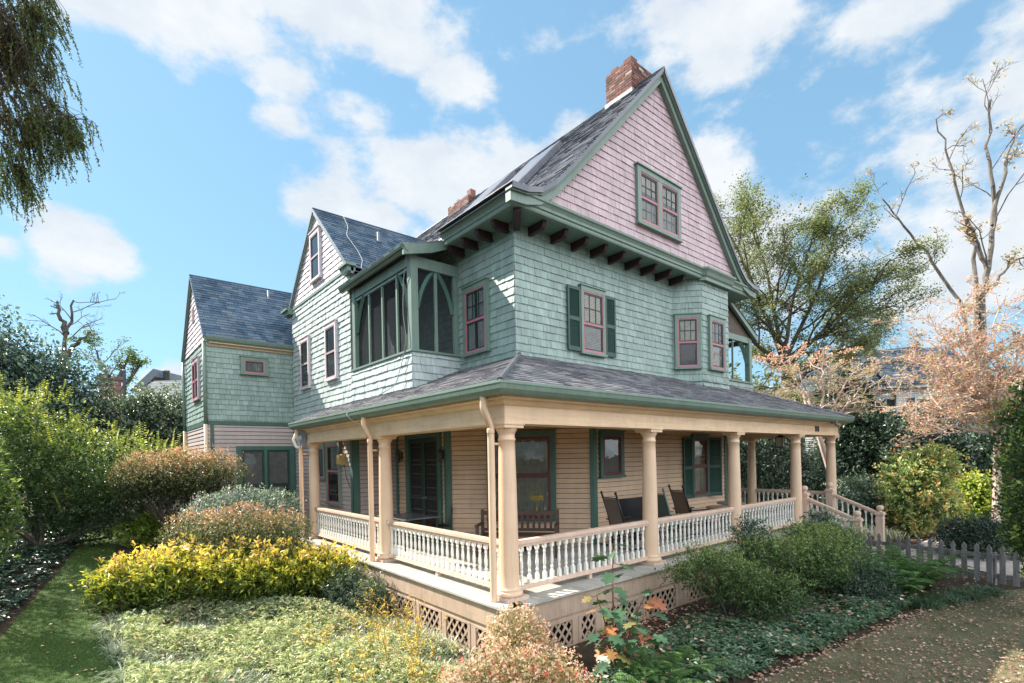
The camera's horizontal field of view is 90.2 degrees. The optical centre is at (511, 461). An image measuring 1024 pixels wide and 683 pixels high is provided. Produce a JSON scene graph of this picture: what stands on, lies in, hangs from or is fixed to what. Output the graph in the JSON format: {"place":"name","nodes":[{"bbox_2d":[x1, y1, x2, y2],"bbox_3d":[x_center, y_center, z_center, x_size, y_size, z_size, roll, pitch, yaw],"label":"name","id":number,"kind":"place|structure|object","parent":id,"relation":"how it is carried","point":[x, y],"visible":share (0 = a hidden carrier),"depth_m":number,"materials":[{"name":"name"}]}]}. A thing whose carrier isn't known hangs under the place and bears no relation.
{"place":"outdoors","nodes":[
{"label":"outdoors","id":0,"kind":"place"},
{"bbox_2d":[0,528,122,682],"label":"grass path","id":1,"kind":"structure","parent":0,"point":[61,637],"depth_m":8.08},
{"bbox_2d":[0,455,1023,682],"bbox_3d":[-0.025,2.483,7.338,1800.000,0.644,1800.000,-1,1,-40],"label":"ground","id":2,"kind":"structure","parent":0,"point":[587,652],"depth_m":8.89,"materials":[{"name":"soil"}]},
{"bbox_2d":[0,437,31,563],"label":"laurel bush","id":3,"kind":"object","parent":2,"relation":"on","point":[7,492],"visible":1,"depth_m":8.65,"materials":[{"name":"green plant"}]},
{"bbox_2d":[0,528,82,628],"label":"ivy","id":4,"kind":"object","parent":2,"relation":"on","point":[16,598],"visible":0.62,"depth_m":11.32,"materials":[{"name":"green plant"}]},
{"bbox_2d":[0,0,103,232],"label":"conifer tree","id":5,"kind":"object","parent":2,"relation":"on","point":[18,57],"visible":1,"depth_m":6.92,"materials":[{"name":"green plant"}]},
{"bbox_2d":[0,295,129,516],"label":"evergreen tree","id":6,"kind":"object","parent":2,"relation":"on","point":[14,366],"visible":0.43,"depth_m":21.57,"materials":[{"name":"green plant"}]},
{"bbox_2d":[25,291,125,386],"bbox_3d":[-34.137,-5.650,40.714,5.469,16.584,5.493,-1,0,18],"label":"bare tree","id":7,"kind":"object","parent":2,"relation":"on","point":[65,327],"visible":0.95,"depth_m":39.92,"materials":[{"name":"grey plant"}]},
{"bbox_2d":[54,375,127,498],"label":"brick house","id":8,"kind":"structure","parent":2,"relation":"on","point":[119,380],"depth_m":34.74,"materials":[{"name":"brown brick"}]},
{"bbox_2d":[0,373,201,550],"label":"viburnum bush","id":9,"kind":"object","parent":2,"relation":"on","point":[80,512],"visible":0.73,"depth_m":13.75,"materials":[{"name":"green plant"}]},
{"bbox_2d":[72,329,151,392],"bbox_3d":[-31.483,-3.904,40.251,6.199,13.007,4.005,-1,1,37],"label":"bare tree","id":10,"kind":"object","parent":2,"relation":"on","point":[131,359],"visible":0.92,"depth_m":39.91,"materials":[{"name":"green plant"}]},
{"bbox_2d":[56,376,186,506],"bbox_3d":[-17.223,-0.754,23.857,7.907,6.432,5.012,-1,0,4],"label":"laurel hedge","id":11,"kind":"object","parent":2,"relation":"on","point":[156,414],"visible":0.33,"depth_m":23.10,"materials":[{"name":"green plant"}]},
{"bbox_2d":[68,540,176,614],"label":"mahonia shrub","id":12,"kind":"object","parent":2,"relation":"on","point":[113,590],"visible":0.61,"depth_m":9.05,"materials":[{"name":"yellow plant"}]},
{"bbox_2d":[109,510,170,547],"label":"boxwood","id":13,"kind":"object","parent":2,"relation":"on","point":[145,531],"visible":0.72,"depth_m":13.87,"materials":[{"name":"green plant"}]},
{"bbox_2d":[107,505,183,526],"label":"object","id":14,"kind":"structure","parent":2,"relation":"on","point":[155,511],"depth_m":19.51,"materials":[{"name":"green plant"}]},
{"bbox_2d":[122,369,185,428],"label":"white house","id":15,"kind":"structure","parent":2,"relation":"on","point":[155,377],"depth_m":36.00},
{"bbox_2d":[104,441,253,548],"bbox_3d":[-8.680,0.932,13.288,3.645,2.923,1.910,-1,0,-5],"label":"shrub","id":16,"kind":"object","parent":2,"relation":"on","point":[185,474],"visible":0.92,"depth_m":13.03,"materials":[{"name":"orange plant"}]},
{"bbox_2d":[124,531,235,611],"bbox_3d":[-5.939,2.065,9.322,1.842,1.606,1.502,-1,0,-23],"label":"mahonia shrub","id":17,"kind":"object","parent":2,"relation":"on","point":[175,563],"visible":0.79,"depth_m":9.02,"materials":[{"name":"yellow plant"}]},
{"bbox_2d":[184,534,285,616],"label":"mahonia shrub","id":18,"kind":"object","parent":2,"relation":"on","point":[227,580],"visible":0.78,"depth_m":9.12,"materials":[{"name":"yellow plant"}]},
{"bbox_2d":[153,499,321,588],"bbox_3d":[-5.556,1.743,10.280,3.198,1.973,2.050,-1,0,-7],"label":"rust shrub","id":19,"kind":"object","parent":2,"relation":"on","point":[205,534],"visible":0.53,"depth_m":10.07,"materials":[{"name":"brown plant"}]},
{"bbox_2d":[180,482,306,546],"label":"blue shrub","id":20,"kind":"object","parent":2,"relation":"on","point":[260,497],"visible":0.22,"depth_m":11.83,"materials":[{"name":"green plant"}]},
{"bbox_2d":[82,594,490,682],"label":"liriope","id":21,"kind":"object","parent":2,"relation":"on","point":[114,627],"visible":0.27,"depth_m":7.51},
{"bbox_2d":[236,535,336,606],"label":"mahonia shrub","id":22,"kind":"object","parent":2,"relation":"on","point":[287,570],"visible":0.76,"depth_m":9.36,"materials":[{"name":"yellow plant"}]},
{"bbox_2d":[117,592,475,682],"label":"bed foliage","id":23,"kind":"object","parent":2,"relation":"on","point":[167,671],"visible":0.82,"depth_m":7.31,"materials":[{"name":"green plant"}]},
{"bbox_2d":[293,616,332,660],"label":"golden perennial","id":24,"kind":"object","parent":2,"relation":"on","point":[296,632],"visible":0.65,"depth_m":7.13,"materials":[{"name":"yellow plant"}]},
{"bbox_2d":[284,538,369,597],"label":"mahonia shrub","id":25,"kind":"object","parent":2,"relation":"on","point":[340,559],"visible":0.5,"depth_m":9.63,"materials":[{"name":"yellow plant"}]},
{"bbox_2d":[331,655,375,682],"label":"golden perennial","id":26,"kind":"object","parent":2,"relation":"on","point":[356,675],"visible":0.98,"depth_m":5.70,"materials":[{"name":"yellow plant"}]},
{"bbox_2d":[317,558,396,615],"bbox_3d":[-2.849,2.367,9.335,1.711,1.169,1.125,-1,1,37],"label":"juniper","id":27,"kind":"object","parent":2,"relation":"on","point":[343,591],"visible":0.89,"depth_m":9.17,"materials":[{"name":"green plant"}]},
{"bbox_2d":[338,613,381,653],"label":"golden perennial","id":28,"kind":"object","parent":2,"relation":"on","point":[370,636],"visible":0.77,"depth_m":7.29,"materials":[{"name":"yellow plant"}]},
{"bbox_2d":[345,623,390,672],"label":"golden perennial","id":29,"kind":"object","parent":2,"relation":"on","point":[384,646],"visible":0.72,"depth_m":6.51,"materials":[{"name":"yellow plant"}]},
{"bbox_2d":[356,585,388,631],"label":"golden perennial","id":30,"kind":"object","parent":2,"relation":"on","point":[383,611],"visible":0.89,"depth_m":8.39,"materials":[{"name":"yellow plant"}]},
{"bbox_2d":[384,590,411,634],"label":"golden perennial","id":31,"kind":"object","parent":2,"relation":"on","point":[405,616],"visible":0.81,"depth_m":8.03,"materials":[{"name":"yellow plant"}]},
{"bbox_2d":[399,628,437,680],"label":"golden perennial","id":32,"kind":"object","parent":2,"relation":"on","point":[414,653],"visible":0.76,"depth_m":6.44,"materials":[{"name":"yellow plant"}]},
{"bbox_2d":[398,594,446,649],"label":"golden perennial","id":33,"kind":"object","parent":2,"relation":"on","point":[417,630],"visible":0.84,"depth_m":7.50,"materials":[{"name":"yellow plant"}]},
{"bbox_2d":[405,653,439,682],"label":"golden perennial","id":34,"kind":"object","parent":2,"relation":"on","point":[413,670],"visible":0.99,"depth_m":5.75,"materials":[{"name":"yellow plant"}]},
{"bbox_2d":[0,324,1023,487],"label":"distant woods","id":35,"kind":"object","parent":2,"relation":"on","point":[768,375],"visible":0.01,"depth_m":44.59,"materials":[{"name":"brown plant"}]},
{"bbox_2d":[7,526,1023,682],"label":"fallen leaves","id":36,"kind":"object","parent":2,"relation":"on","point":[761,675],"visible":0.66,"depth_m":7.33,"materials":[{"name":"brown plant"}]},
{"bbox_2d":[479,601,563,679],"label":"nandina bush","id":37,"kind":"object","parent":2,"relation":"on","point":[523,634],"visible":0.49,"depth_m":5.92,"materials":[{"name":"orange plant"}]},
{"bbox_2d":[437,631,609,682],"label":"nandina bush","id":38,"kind":"object","parent":2,"relation":"on","point":[524,672],"visible":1,"depth_m":4.66,"materials":[{"name":"orange plant"}]},
{"bbox_2d":[181,55,885,657],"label":"house","id":39,"kind":"structure","parent":2,"relation":"on","point":[575,323],"depth_m":11.83,"materials":[{"name":"beige paint"}]},
{"bbox_2d":[190,359,196,402],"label":"window","id":40,"kind":"structure","parent":39,"relation":"in","point":[192,361],"depth_m":17.14,"materials":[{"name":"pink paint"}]},
{"bbox_2d":[193,356,200,400],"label":"window","id":41,"kind":"structure","parent":39,"relation":"in","point":[197,382],"depth_m":16.36,"materials":[{"name":"pink paint"}]},
{"bbox_2d":[242,450,264,512],"bbox_3d":[-8.263,0.695,16.309,0.660,2.140,0.088,-1,1,-40],"label":"window","id":42,"kind":"structure","parent":39,"relation":"in","point":[255,458],"depth_m":16.32,"materials":[{"name":"glass"}]},
{"bbox_2d":[239,355,268,376],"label":"window","id":43,"kind":"structure","parent":39,"relation":"in","point":[249,365],"depth_m":16.31,"materials":[{"name":"green paint"}]},
{"bbox_2d":[267,450,290,512],"bbox_3d":[-7.680,0.681,16.797,0.700,2.140,0.088,-1,1,-40],"label":"window","id":44,"kind":"structure","parent":39,"relation":"in","point":[277,460],"depth_m":16.81,"materials":[{"name":"green paint"}]},
{"bbox_2d":[292,432,306,448],"bbox_3d":[-5.591,-0.644,13.475,0.456,0.677,0.229,-1,1,34],"label":"electric meter","id":45,"kind":"object","parent":39,"relation":"attached to","point":[302,438],"visible":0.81,"depth_m":13.35,"materials":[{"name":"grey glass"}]},
{"bbox_2d":[298,335,311,390],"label":"window","id":46,"kind":"structure","parent":39,"relation":"in","point":[304,342],"depth_m":16.01,"materials":[{"name":"white paint"}]},
{"bbox_2d":[308,224,321,284],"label":"window","id":47,"kind":"structure","parent":39,"relation":"in","point":[315,255],"depth_m":15.12,"materials":[{"name":"pink paint"}]},
{"bbox_2d":[319,443,325,479],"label":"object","id":48,"kind":"structure","parent":39,"relation":"in","point":[322,465],"depth_m":14.98,"materials":[{"name":"green paint"}]},
{"bbox_2d":[323,319,338,381],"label":"window","id":49,"kind":"structure","parent":39,"relation":"in","point":[330,348],"depth_m":14.32,"materials":[{"name":"pink paint"}]},
{"bbox_2d":[325,441,342,505],"bbox_3d":[-5.030,0.321,14.354,0.115,1.810,1.070,-1,1,-40],"label":"window","id":50,"kind":"structure","parent":39,"relation":"in","point":[333,470],"depth_m":14.39,"materials":[{"name":"green paint"}]},
{"bbox_2d":[346,255,406,425],"bbox_3d":[-2.819,-2.515,10.646,1.300,3.703,0.616,-1,1,-40],"label":"loose cable","id":51,"kind":"object","parent":39,"relation":"attached to","point":[402,358],"visible":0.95,"depth_m":11.01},
{"bbox_2d":[377,512,439,552],"bbox_3d":[-2.395,1.612,11.783,0.900,0.720,1.350,-1,1,-40],"label":"patio table","id":52,"kind":"object","parent":39,"relation":"on","point":[407,516],"visible":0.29,"depth_m":11.54,"materials":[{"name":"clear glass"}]},
{"bbox_2d":[461,277,490,357],"bbox_3d":[-0.794,-3.113,11.118,0.115,1.550,0.950,-1,1,-40],"label":"window","id":53,"kind":"structure","parent":39,"relation":"in","point":[475,296],"depth_m":11.11,"materials":[{"name":"green paint"}]},
{"bbox_2d":[474,509,559,557],"bbox_3d":[0.122,1.475,10.548,1.690,0.920,0.630,-1,0,9],"label":"bench","id":54,"kind":"object","parent":39,"relation":"on","point":[555,529],"visible":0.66,"depth_m":10.73,"materials":[{"name":"brown wood"}]},
{"bbox_2d":[485,430,556,520],"bbox_3d":[0.212,0.333,11.863,1.660,2.090,0.128,-1,0,9],"label":"window","id":55,"kind":"structure","parent":39,"relation":"in","point":[535,480],"depth_m":11.82,"materials":[{"name":"green paint"}]},
{"bbox_2d":[578,283,607,357],"bbox_3d":[1.844,-3.186,11.606,0.870,1.550,0.115,-1,1,-40],"label":"window","id":56,"kind":"structure","parent":39,"relation":"in","point":[593,316],"depth_m":11.62,"materials":[{"name":"green paint"}]},
{"bbox_2d":[597,430,626,477],"bbox_3d":[2.356,-0.178,12.012,0.920,1.110,0.115,-1,1,-40],"label":"window","id":57,"kind":"structure","parent":39,"relation":"in","point":[611,451],"depth_m":12.00,"materials":[{"name":"green paint"}]},
{"bbox_2d":[599,491,641,549],"bbox_3d":[2.442,1.249,11.056,1.008,1.252,0.670,-1,0,-26],"label":"rocking chair","id":58,"kind":"object","parent":39,"relation":"on","point":[613,510],"visible":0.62,"depth_m":10.92,"materials":[{"name":"black paint"}]},
{"bbox_2d":[618,497,659,543],"bbox_3d":[2.992,1.370,12.039,1.000,1.000,0.530,-1,1,-40],"label":"settee","id":59,"kind":"object","parent":39,"relation":"on","point":[632,507],"visible":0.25,"depth_m":12.21,"materials":[{"name":"black paint"}]},
{"bbox_2d":[641,171,658,227],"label":"window","id":60,"kind":"structure","parent":39,"relation":"in","point":[649,185],"depth_m":12.12,"materials":[{"name":"glass"}]},
{"bbox_2d":[662,183,677,236],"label":"window","id":61,"kind":"structure","parent":39,"relation":"in","point":[669,195],"depth_m":12.66,"materials":[{"name":"glass"}]},
{"bbox_2d":[657,488,691,540],"bbox_3d":[3.703,1.218,12.042,1.008,1.252,0.670,-1,1,-28],"label":"rocking chair","id":62,"kind":"object","parent":39,"relation":"on","point":[663,508],"visible":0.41,"depth_m":11.82,"materials":[{"name":"grey paint"}]},
{"bbox_2d":[668,485,710,534],"bbox_3d":[4.487,1.196,12.899,1.008,1.252,0.670,-1,0,-23],"label":"rocking chair","id":63,"kind":"object","parent":39,"relation":"on","point":[680,502],"visible":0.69,"depth_m":12.75,"materials":[{"name":"black paint"}]},
{"bbox_2d":[690,434,710,496],"bbox_3d":[5.373,0.096,14.532,0.870,1.770,0.115,-1,1,-40],"label":"window","id":64,"kind":"structure","parent":39,"relation":"in","point":[700,441],"depth_m":14.56,"materials":[{"name":"green paint"}]},
{"bbox_2d":[706,505,727,528],"bbox_3d":[5.582,1.500,13.467,0.880,0.628,0.880,-1,1,-40],"label":"side table","id":65,"kind":"object","parent":39,"relation":"on","point":[715,506],"visible":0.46,"depth_m":13.50,"materials":[{"name":"black paint"}]},
{"bbox_2d":[775,435,785,447],"bbox_3d":[8.091,-0.771,15.387,0.280,0.700,0.280,-1,1,-40],"label":"hanging lantern","id":66,"kind":"object","parent":39,"relation":"hanging from","point":[779,441],"visible":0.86,"depth_m":15.34,"materials":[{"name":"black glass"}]},
{"bbox_2d":[582,544,669,673],"bbox_3d":[1.416,1.907,6.370,1.055,1.744,1.397,-1,0,16],"label":"oakleaf hydrangea","id":67,"kind":"object","parent":2,"relation":"on","point":[631,627],"visible":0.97,"depth_m":6.29,"materials":[{"name":"green plant"}]},
{"bbox_2d":[609,663,703,682],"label":"fern","id":68,"kind":"object","parent":2,"relation":"on","point":[676,671],"visible":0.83,"depth_m":5.98,"materials":[{"name":"green plant"}]},
{"bbox_2d":[619,648,701,682],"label":"fern","id":69,"kind":"object","parent":2,"relation":"on","point":[651,670],"visible":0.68,"depth_m":6.33,"materials":[{"name":"green plant"}]},
{"bbox_2d":[649,644,735,675],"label":"fern","id":70,"kind":"object","parent":2,"relation":"on","point":[664,663],"visible":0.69,"depth_m":6.33,"materials":[{"name":"green plant"}]},
{"bbox_2d":[720,511,775,570],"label":"azalea","id":71,"kind":"object","parent":2,"relation":"on","point":[749,527],"visible":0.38,"depth_m":9.56,"materials":[{"name":"green plant"}]},
{"bbox_2d":[590,582,920,682],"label":"pachysandra","id":72,"kind":"object","parent":2,"relation":"on","point":[731,646],"visible":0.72,"depth_m":7.63,"materials":[{"name":"green plant"}]},
{"bbox_2d":[653,522,870,625],"bbox_3d":[4.255,1.895,8.655,4.013,1.675,1.888,-1,0,-15],"label":"azalea","id":73,"kind":"object","parent":2,"relation":"on","point":[751,589],"visible":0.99,"depth_m":8.32,"materials":[{"name":"green plant"}]},
{"bbox_2d":[727,437,843,512],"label":"camellia hedge","id":74,"kind":"object","parent":2,"relation":"on","point":[773,479],"visible":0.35,"depth_m":20.44,"materials":[{"name":"green plant"}]},
{"bbox_2d":[782,506,864,552],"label":"rhododendron","id":75,"kind":"object","parent":2,"relation":"on","point":[820,517],"visible":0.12,"depth_m":11.28,"materials":[{"name":"green plant"}]},
{"bbox_2d":[772,515,880,598],"bbox_3d":[5.919,1.864,9.742,2.080,1.622,1.711,-1,1,-40],"label":"azalea","id":76,"kind":"object","parent":2,"relation":"on","point":[814,528],"visible":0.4,"depth_m":9.54,"materials":[{"name":"green plant"}]},
{"bbox_2d":[714,169,954,465],"bbox_3d":[17.103,-7.618,30.052,15.346,19.971,10.165,-1,0,1],"label":"beech tree","id":77,"kind":"object","parent":2,"relation":"on","point":[851,297],"visible":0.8,"depth_m":28.84,"materials":[{"name":"green plant"}]},
{"bbox_2d":[752,340,924,506],"bbox_3d":[11.233,-0.947,17.939,5.419,6.915,2.708,-1,0,7],"label":"dogwood tree","id":78,"kind":"object","parent":2,"relation":"on","point":[820,440],"visible":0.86,"depth_m":17.87,"materials":[{"name":"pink plant"}]},
{"bbox_2d":[802,367,904,511],"bbox_3d":[14.416,-0.835,22.221,4.300,6.705,4.206,-1,0,12],"label":"holly tree","id":79,"kind":"object","parent":2,"relation":"on","point":[854,447],"visible":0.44,"depth_m":21.17,"materials":[{"name":"green plant"}]},
{"bbox_2d":[819,469,891,528],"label":"arching shrub","id":80,"kind":"object","parent":2,"relation":"on","point":[853,490],"visible":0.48,"depth_m":17.10,"materials":[{"name":"green plant"}]},
{"bbox_2d":[826,557,909,609],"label":"round shrub","id":81,"kind":"object","parent":2,"relation":"on","point":[866,590],"visible":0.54,"depth_m":9.31,"materials":[{"name":"green plant"}]},
{"bbox_2d":[862,524,892,541],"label":"iris clump","id":82,"kind":"object","parent":2,"relation":"on","point":[872,537],"visible":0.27,"depth_m":16.11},
{"bbox_2d":[847,551,922,577],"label":"fern","id":83,"kind":"object","parent":2,"relation":"on","point":[891,565],"visible":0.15,"depth_m":10.12,"materials":[{"name":"green plant"}]},
{"bbox_2d":[799,346,980,477],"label":"neighbour house","id":84,"kind":"structure","parent":2,"relation":"on","point":[887,369],"depth_m":30.36,"materials":[{"name":"white"}]},
{"bbox_2d":[914,396,932,421],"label":"window","id":85,"kind":"structure","parent":84,"relation":"in","point":[916,398],"depth_m":29.68,"materials":[{"name":"white"}]},
{"bbox_2d":[852,544,938,580],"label":"fern","id":86,"kind":"object","parent":2,"relation":"on","point":[895,547],"visible":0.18,"depth_m":10.69,"materials":[{"name":"green plant"}]},
{"bbox_2d":[886,526,911,540],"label":"iris clump","id":87,"kind":"object","parent":2,"relation":"on","point":[894,534],"visible":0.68,"depth_m":16.35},
{"bbox_2d":[859,555,963,595],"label":"fern","id":88,"kind":"object","parent":2,"relation":"on","point":[912,586],"visible":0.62,"depth_m":9.39,"materials":[{"name":"green plant"}]},
{"bbox_2d":[871,561,954,590],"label":"fern","id":89,"kind":"object","parent":2,"relation":"on","point":[922,565],"visible":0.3,"depth_m":9.60,"materials":[{"name":"green plant"}]},
{"bbox_2d":[869,546,959,581],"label":"fern","id":90,"kind":"object","parent":2,"relation":"on","point":[928,554],"visible":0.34,"depth_m":10.92,"materials":[{"name":"green plant"}]},
{"bbox_2d":[867,440,974,536],"bbox_3d":[13.299,0.936,16.774,2.712,3.324,2.826,-1,1,-40],"label":"sunlit bush","id":91,"kind":"object","parent":2,"relation":"on","point":[917,502],"visible":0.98,"depth_m":16.38,"materials":[{"name":"green plant"}]},
{"bbox_2d":[906,591,960,617],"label":"liriope clump","id":92,"kind":"object","parent":2,"relation":"on","point":[926,603],"visible":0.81,"depth_m":9.09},
{"bbox_2d":[844,57,1023,461],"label":"bare tree","id":93,"kind":"object","parent":2,"relation":"on","point":[971,236],"visible":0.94,"depth_m":32.88,"materials":[{"name":"brown plant"}]},
{"bbox_2d":[890,552,981,591],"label":"fern","id":94,"kind":"object","parent":2,"relation":"on","point":[928,586],"visible":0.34,"depth_m":10.15,"materials":[{"name":"green plant"}]},
{"bbox_2d":[851,530,1023,586],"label":"picket fence","id":95,"kind":"object","parent":2,"relation":"on","point":[991,568],"visible":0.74,"depth_m":10.91,"materials":[{"name":"grey wood"}]},
{"bbox_2d":[863,268,1023,528],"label":"dogwood tree","id":96,"kind":"object","parent":2,"relation":"on","point":[964,374],"visible":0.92,"depth_m":14.83,"materials":[{"name":"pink plant"}]},
{"bbox_2d":[869,384,1022,519],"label":"laurel hedge","id":97,"kind":"object","parent":2,"relation":"on","point":[970,445],"visible":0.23,"depth_m":19.60,"materials":[{"name":"green plant"}]},
{"bbox_2d":[916,589,981,608],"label":"liriope clump","id":98,"kind":"object","parent":2,"relation":"on","point":[955,599],"visible":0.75,"depth_m":9.34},
{"bbox_2d":[935,584,1002,601],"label":"liriope clump","id":99,"kind":"object","parent":2,"relation":"on","point":[968,593],"visible":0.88,"depth_m":9.62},
{"bbox_2d":[926,510,1021,560],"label":"yew shrub","id":100,"kind":"object","parent":2,"relation":"on","point":[982,533],"visible":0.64,"depth_m":13.25,"materials":[{"name":"green plant"}]},
{"bbox_2d":[950,466,1014,526],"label":"sunlit bush","id":101,"kind":"object","parent":2,"relation":"on","point":[976,490],"visible":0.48,"depth_m":17.75,"materials":[{"name":"green plant"}]},
{"bbox_2d":[951,581,1021,599],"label":"liriope clump","id":102,"kind":"object","parent":2,"relation":"on","point":[996,590],"visible":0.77,"depth_m":9.78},
{"bbox_2d":[978,376,1023,576],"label":"photinia bush","id":103,"kind":"object","parent":2,"relation":"on","point":[1017,414],"visible":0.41,"depth_m":11.05,"materials":[{"name":"green plant"}]},
{"bbox_2d":[986,425,1023,575],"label":"red berry bush","id":104,"kind":"object","parent":2,"relation":"on","point":[1014,529],"visible":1,"depth_m":8.63,"materials":[{"name":"green plant"}]},
{"bbox_2d":[0,527,1023,682],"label":"lawn grass","id":105,"kind":"structure","parent":0,"point":[71,594],"depth_m":8.00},
{"bbox_2d":[0,0,1023,443],"label":"sky","id":106,"kind":"structure","parent":0,"point":[222,124],"materials":[{"name":"blue"}]},
{"bbox_2d":[753,588,1023,682],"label":"gravel path","id":107,"kind":"structure","parent":0,"point":[849,657],"depth_m":7.13,"materials":[{"name":"gravel"}]},
{"bbox_2d":[901,510,1023,576],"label":"sidewalk","id":108,"kind":"structure","parent":0,"point":[1009,566],"depth_m":12.77,"materials":[{"name":"concrete"}]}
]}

